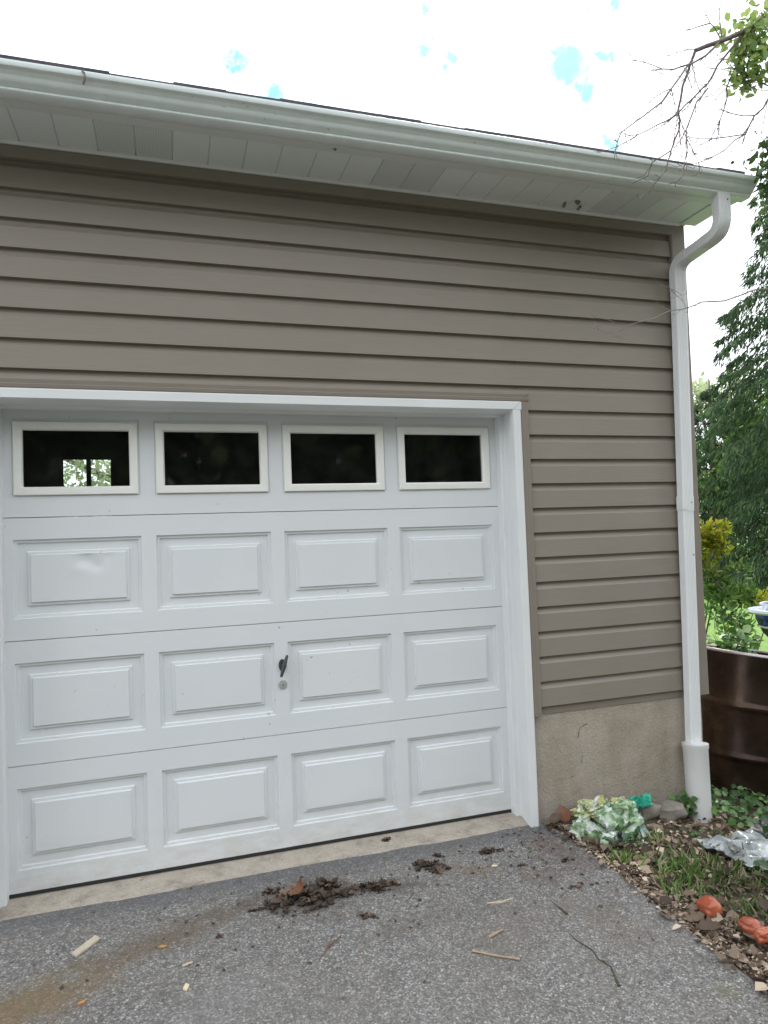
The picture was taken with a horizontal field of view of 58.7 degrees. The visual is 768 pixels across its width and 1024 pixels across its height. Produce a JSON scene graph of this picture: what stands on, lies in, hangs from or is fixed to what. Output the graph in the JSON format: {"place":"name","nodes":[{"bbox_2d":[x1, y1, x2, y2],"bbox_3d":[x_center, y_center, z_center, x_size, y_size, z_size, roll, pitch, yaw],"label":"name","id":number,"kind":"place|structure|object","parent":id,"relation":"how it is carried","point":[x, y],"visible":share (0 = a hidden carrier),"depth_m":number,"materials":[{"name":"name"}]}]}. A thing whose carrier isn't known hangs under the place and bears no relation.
{"place":"outdoors","nodes":[
{"label":"outdoors","id":0,"kind":"place"},
{"bbox_2d":[0,822,767,1023],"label":"driveway","id":1,"kind":"structure","parent":0,"point":[565,944],"depth_m":2.47,"materials":[{"name":"grey asphalt"}]},
{"bbox_2d":[71,935,99,956],"bbox_3d":[-1.109,1.615,2.544,0.033,0.009,0.122,-3,-2,22],"label":"wood chip","id":2,"kind":"object","parent":1,"relation":"on","point":[85,946],"visible":1,"depth_m":2.54,"materials":[{"name":"beige wood"}]},
{"bbox_2d":[183,983,188,990],"bbox_3d":[-0.668,1.604,2.308,0.016,0.006,0.035,-2,-2,4],"label":"pebble","id":3,"kind":"object","parent":1,"relation":"on","point":[186,987],"visible":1,"depth_m":2.30,"materials":[{"name":"beige stone"}]},
{"bbox_2d":[247,906,267,911],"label":"wet leaf clump","id":4,"kind":"object","parent":1,"relation":"on","point":[254,909],"visible":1,"depth_m":2.76,"materials":[{"name":"brown plant"}]},
{"bbox_2d":[261,887,276,895],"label":"wet leaf clump","id":5,"kind":"object","parent":1,"relation":"on","point":[268,890],"visible":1,"depth_m":2.88,"materials":[{"name":"brown plant"}]},
{"bbox_2d":[264,877,349,913],"bbox_3d":[-0.318,1.581,2.843,0.364,0.046,0.234,-1,-2,-17],"label":"wet leaf clump","id":6,"kind":"object","parent":1,"relation":"on","point":[318,894],"visible":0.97,"depth_m":2.83,"materials":[{"name":"brown plant"}]},
{"bbox_2d":[289,877,302,893],"bbox_3d":[-0.365,1.537,2.812,0.064,0.063,0.048,-1,-2,-17],"label":"curled leaf","id":7,"kind":"object","parent":6,"relation":"on","point":[297,888],"visible":1,"depth_m":2.83,"materials":[{"name":"brown plant"}]},
{"bbox_2d":[321,935,340,956],"bbox_3d":[-0.196,1.593,2.512,0.014,0.007,0.134,-3,-2,27],"label":"stick","id":8,"kind":"object","parent":1,"relation":"on","point":[329,945],"visible":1,"depth_m":2.51,"materials":[{"name":"wood"}]},
{"bbox_2d":[328,888,355,898],"bbox_3d":[-0.175,1.587,2.848,0.117,0.026,0.058,-1,-2,-17],"label":"wet leaf clump","id":9,"kind":"object","parent":1,"relation":"on","point":[345,891],"visible":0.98,"depth_m":2.85,"materials":[{"name":"brown plant"}]},
{"bbox_2d":[356,911,379,919],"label":"wet leaf clump","id":10,"kind":"object","parent":1,"relation":"on","point":[366,914],"visible":1,"depth_m":2.69,"materials":[{"name":"brown plant"}]},
{"bbox_2d":[350,877,400,892],"bbox_3d":[-0.034,1.581,2.902,0.218,0.031,0.095,-1,-2,-17],"label":"wet leaf clump","id":11,"kind":"object","parent":1,"relation":"on","point":[377,887],"visible":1,"depth_m":2.91,"materials":[{"name":"brown plant"}]},
{"bbox_2d":[34,827,728,1020],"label":"leaf crumbs","id":12,"kind":"object","parent":1,"relation":"on","point":[419,899],"visible":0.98,"depth_m":2.83,"materials":[{"name":"brown plant"}]},
{"bbox_2d":[411,859,451,873],"bbox_3d":[0.214,1.575,3.055,0.156,0.032,0.146,-1,-2,-17],"label":"wet leaf clump","id":13,"kind":"object","parent":1,"relation":"on","point":[437,867],"visible":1,"depth_m":3.05,"materials":[{"name":"brown plant"}]},
{"bbox_2d":[432,852,445,857],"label":"wet leaf clump","id":14,"kind":"object","parent":1,"relation":"on","point":[437,854],"visible":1,"depth_m":3.15,"materials":[{"name":"brown plant"}]},
{"bbox_2d":[479,847,494,854],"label":"wet leaf clump","id":15,"kind":"object","parent":1,"relation":"on","point":[485,851],"visible":1,"depth_m":3.17,"materials":[{"name":"brown plant"}]},
{"bbox_2d":[472,950,519,960],"bbox_3d":[0.397,1.575,2.429,0.170,0.010,0.012,-3,-2,18],"label":"stick","id":16,"kind":"object","parent":1,"relation":"on","point":[500,956],"visible":1,"depth_m":2.42,"materials":[{"name":"beige wood"}]},
{"bbox_2d":[488,928,503,937],"bbox_3d":[0.417,1.575,2.555,0.074,0.012,0.012,-1,-3,-36],"label":"stick","id":17,"kind":"object","parent":1,"relation":"on","point":[494,933],"visible":1,"depth_m":2.55,"materials":[{"name":"beige wood"}]},
{"bbox_2d":[487,898,512,903],"bbox_3d":[0.471,1.576,2.766,0.111,0.007,0.015,-2,-2,-15],"label":"stick","id":18,"kind":"object","parent":1,"relation":"on","point":[499,901],"visible":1,"depth_m":2.76,"materials":[{"name":"beige wood"}]},
{"bbox_2d":[561,857,574,861],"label":"wet leaf clump","id":19,"kind":"object","parent":1,"relation":"on","point":[564,859],"visible":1,"depth_m":3.08,"materials":[{"name":"brown plant"}]},
{"bbox_2d":[568,882,581,888],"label":"wet leaf clump","id":20,"kind":"object","parent":1,"relation":"on","point":[578,885],"visible":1,"depth_m":2.86,"materials":[{"name":"brown plant"}]},
{"bbox_2d":[0,0,767,521],"label":"sky","id":21,"kind":"structure","parent":0,"point":[551,70],"materials":[{"name":"white"}]},
{"bbox_2d":[565,531,767,991],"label":"ground","id":22,"kind":"structure","parent":0,"point":[763,647],"depth_m":3.20,"materials":[{"name":"soil"}]},
{"bbox_2d":[63,460,110,516],"bbox_3d":[-4.399,-1.525,14.936,8.299,8.812,8.232,-1,-2,-17],"label":"broadleaf tree","id":23,"kind":"object","parent":22,"relation":"on","point":[102,476],"visible":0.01,"depth_m":13.31,"materials":[{"name":"green plant"}]},
{"bbox_2d":[0,54,758,921],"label":"garage building","id":24,"kind":"structure","parent":22,"relation":"on","point":[388,524],"depth_m":3.30,"materials":[{"name":"beige plastic"}]},
{"bbox_2d":[81,71,85,84],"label":"dry leaf","id":25,"kind":"object","parent":24,"relation":"hanging from","point":[84,80],"visible":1,"depth_m":2.55,"materials":[{"name":"beige plant"}]},
{"bbox_2d":[61,457,112,486],"bbox_3d":[-3.344,-0.153,7.717,0.535,0.940,0.040,-1,-2,-17],"label":"rear window","id":26,"kind":"structure","parent":24,"relation":"in","point":[88,459],"depth_m":7.71,"materials":[{"name":"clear glass"}]},
{"bbox_2d":[2,410,510,898],"bbox_3d":[-0.495,0.538,3.280,2.425,2.146,0.075,-1,-2,-17],"label":"garage door","id":27,"kind":"structure","parent":24,"relation":"in","point":[187,687],"depth_m":3.23,"materials":[{"name":"paint"}]},
{"bbox_2d":[382,836,390,841],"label":"wet leaf clump","id":28,"kind":"object","parent":24,"relation":"on","point":[386,839],"visible":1,"depth_m":3.33,"materials":[{"name":"brown plant"}]},
{"bbox_2d":[562,200,581,210],"bbox_3d":[0.994,-1.608,3.587,0.118,0.025,0.093,-1,-2,-17],"label":"wasp nest","id":29,"kind":"object","parent":24,"relation":"attached to","point":[577,202],"visible":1,"depth_m":3.56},
{"bbox_2d":[638,802,661,820],"bbox_3d":[1.356,1.543,3.534,0.165,0.090,0.115,-1,-2,-17],"label":"broken stone","id":30,"kind":"object","parent":22,"relation":"on","point":[648,812],"visible":0.5,"depth_m":3.48,"materials":[{"name":"beige stone"}]},
{"bbox_2d":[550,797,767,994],"bbox_3d":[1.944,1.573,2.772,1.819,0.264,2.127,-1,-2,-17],"label":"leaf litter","id":31,"kind":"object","parent":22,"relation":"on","point":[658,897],"visible":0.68,"depth_m":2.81,"materials":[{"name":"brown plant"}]},
{"bbox_2d":[545,817,566,829],"bbox_3d":[0.850,1.552,3.414,0.125,0.047,0.090,0,-3,-39],"label":"leaf heap","id":32,"kind":"object","parent":31,"relation":"on","point":[549,826],"visible":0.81,"depth_m":3.40,"materials":[{"name":"brown plant"}]},
{"bbox_2d":[548,812,561,822],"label":"curled leaf","id":33,"kind":"object","parent":32,"relation":"on","point":[555,817],"visible":1,"depth_m":3.42,"materials":[{"name":"brown plant"}]},
{"bbox_2d":[557,805,570,821],"bbox_3d":[0.909,1.521,3.448,0.061,0.049,0.099,-1,-2,-17],"label":"curled leaf","id":34,"kind":"object","parent":32,"relation":"on","point":[565,812],"visible":0.97,"depth_m":3.46,"materials":[{"name":"orange plant"}]},
{"bbox_2d":[566,793,653,850],"bbox_3d":[1.161,1.540,3.346,0.501,0.228,0.311,-1,-2,-17],"label":"fertilizer sack","id":35,"kind":"object","parent":31,"relation":"on","point":[605,821],"visible":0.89,"depth_m":3.33,"materials":[{"name":"green plastic"}]},
{"bbox_2d":[588,834,767,947],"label":"oak leaves","id":36,"kind":"object","parent":31,"relation":"on","point":[709,924],"visible":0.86,"depth_m":2.88,"materials":[{"name":"brown plant"}]},
{"bbox_2d":[695,895,722,917],"bbox_3d":[1.269,1.537,2.663,0.082,0.066,0.084,-1,-2,-17],"label":"rock","id":37,"kind":"object","parent":31,"relation":"on","point":[710,906],"visible":0.93,"depth_m":2.64,"materials":[{"name":"orange stone"}]},
{"bbox_2d":[696,828,767,866],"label":"plastic sheet","id":38,"kind":"object","parent":31,"relation":"on","point":[755,844],"visible":0.94,"depth_m":3.20,"materials":[{"name":"clear plastic"}]},
{"bbox_2d":[737,916,767,944],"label":"rock","id":39,"kind":"object","parent":31,"relation":"on","point":[754,928],"visible":1,"depth_m":2.50,"materials":[{"name":"orange stone"}]},
{"bbox_2d":[655,800,687,821],"bbox_3d":[1.486,1.554,3.557,0.182,0.088,0.117,-1,-2,-17],"label":"broken stone","id":40,"kind":"object","parent":22,"relation":"on","point":[671,810],"visible":0.9,"depth_m":3.51,"materials":[{"name":"beige stone"}]},
{"bbox_2d":[588,0,767,337],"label":"overhanging tree","id":41,"kind":"object","parent":22,"relation":"on","point":[748,40],"visible":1,"depth_m":2.84,"materials":[{"name":"green plant"}]},
{"bbox_2d":[604,825,767,931],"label":"grass","id":42,"kind":"structure","parent":22,"relation":"on","point":[677,885],"depth_m":2.93,"materials":[{"name":"green plant"}]},
{"bbox_2d":[609,825,767,917],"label":"weeds","id":43,"kind":"object","parent":22,"relation":"on","point":[639,842],"visible":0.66,"depth_m":3.19,"materials":[{"name":"green plant"}]},
{"bbox_2d":[700,517,734,633],"bbox_3d":[3.357,0.955,6.986,0.484,1.825,0.377,-3,-2,29],"label":"flowering shrub","id":44,"kind":"object","parent":22,"relation":"on","point":[709,533],"visible":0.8,"depth_m":6.96,"materials":[{"name":"yellow plant"}]},
{"bbox_2d":[668,779,767,883],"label":"ivy","id":45,"kind":"object","parent":22,"relation":"on","point":[689,805],"visible":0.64,"depth_m":3.64,"materials":[{"name":"green plant"}]},
{"bbox_2d":[692,371,764,572],"bbox_3d":[12.425,-1.315,24.976,4.186,7.902,3.296,-1,-3,-36],"label":"broadleaf tree","id":46,"kind":"object","parent":22,"relation":"on","point":[700,387],"visible":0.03,"depth_m":24.90,"materials":[{"name":"green plant"}]},
{"bbox_2d":[694,379,767,585],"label":"conifer","id":47,"kind":"object","parent":22,"relation":"on","point":[705,396],"visible":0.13,"depth_m":21.84,"materials":[{"name":"green plant"}]},
{"bbox_2d":[696,156,767,599],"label":"conifer","id":48,"kind":"object","parent":22,"relation":"on","point":[742,516],"visible":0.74,"depth_m":17.20,"materials":[{"name":"green plant"}]},
{"bbox_2d":[696,383,767,538],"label":"broadleaf tree","id":49,"kind":"object","parent":22,"relation":"on","point":[718,467],"visible":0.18,"depth_m":21.23,"materials":[{"name":"green plant"}]},
{"bbox_2d":[700,644,767,805],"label":"drum planter","id":50,"kind":"object","parent":22,"relation":"on","point":[734,706],"visible":0.59,"depth_m":4.01,"materials":[{"name":"metal"}]},
{"bbox_2d":[706,622,761,653],"bbox_3d":[2.161,0.845,4.236,0.367,0.342,0.357,-3,-2,19],"label":"leafy plant","id":51,"kind":"object","parent":50,"relation":"in","point":[742,636],"visible":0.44,"depth_m":4.20,"materials":[{"name":"green plant"}]},
{"bbox_2d":[702,556,767,649],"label":"shrub","id":52,"kind":"object","parent":22,"relation":"on","point":[737,592],"visible":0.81,"depth_m":6.70,"materials":[{"name":"green plant"}]},
{"bbox_2d":[744,817,767,838],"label":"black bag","id":53,"kind":"object","parent":22,"relation":"on","point":[756,827],"visible":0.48,"depth_m":3.40,"materials":[{"name":"plastic"}]},
{"bbox_2d":[747,601,767,636],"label":"boat","id":54,"kind":"object","parent":22,"relation":"on","point":[761,614],"visible":1,"depth_m":6.03,"materials":[{"name":"white plastic"}]}
]}

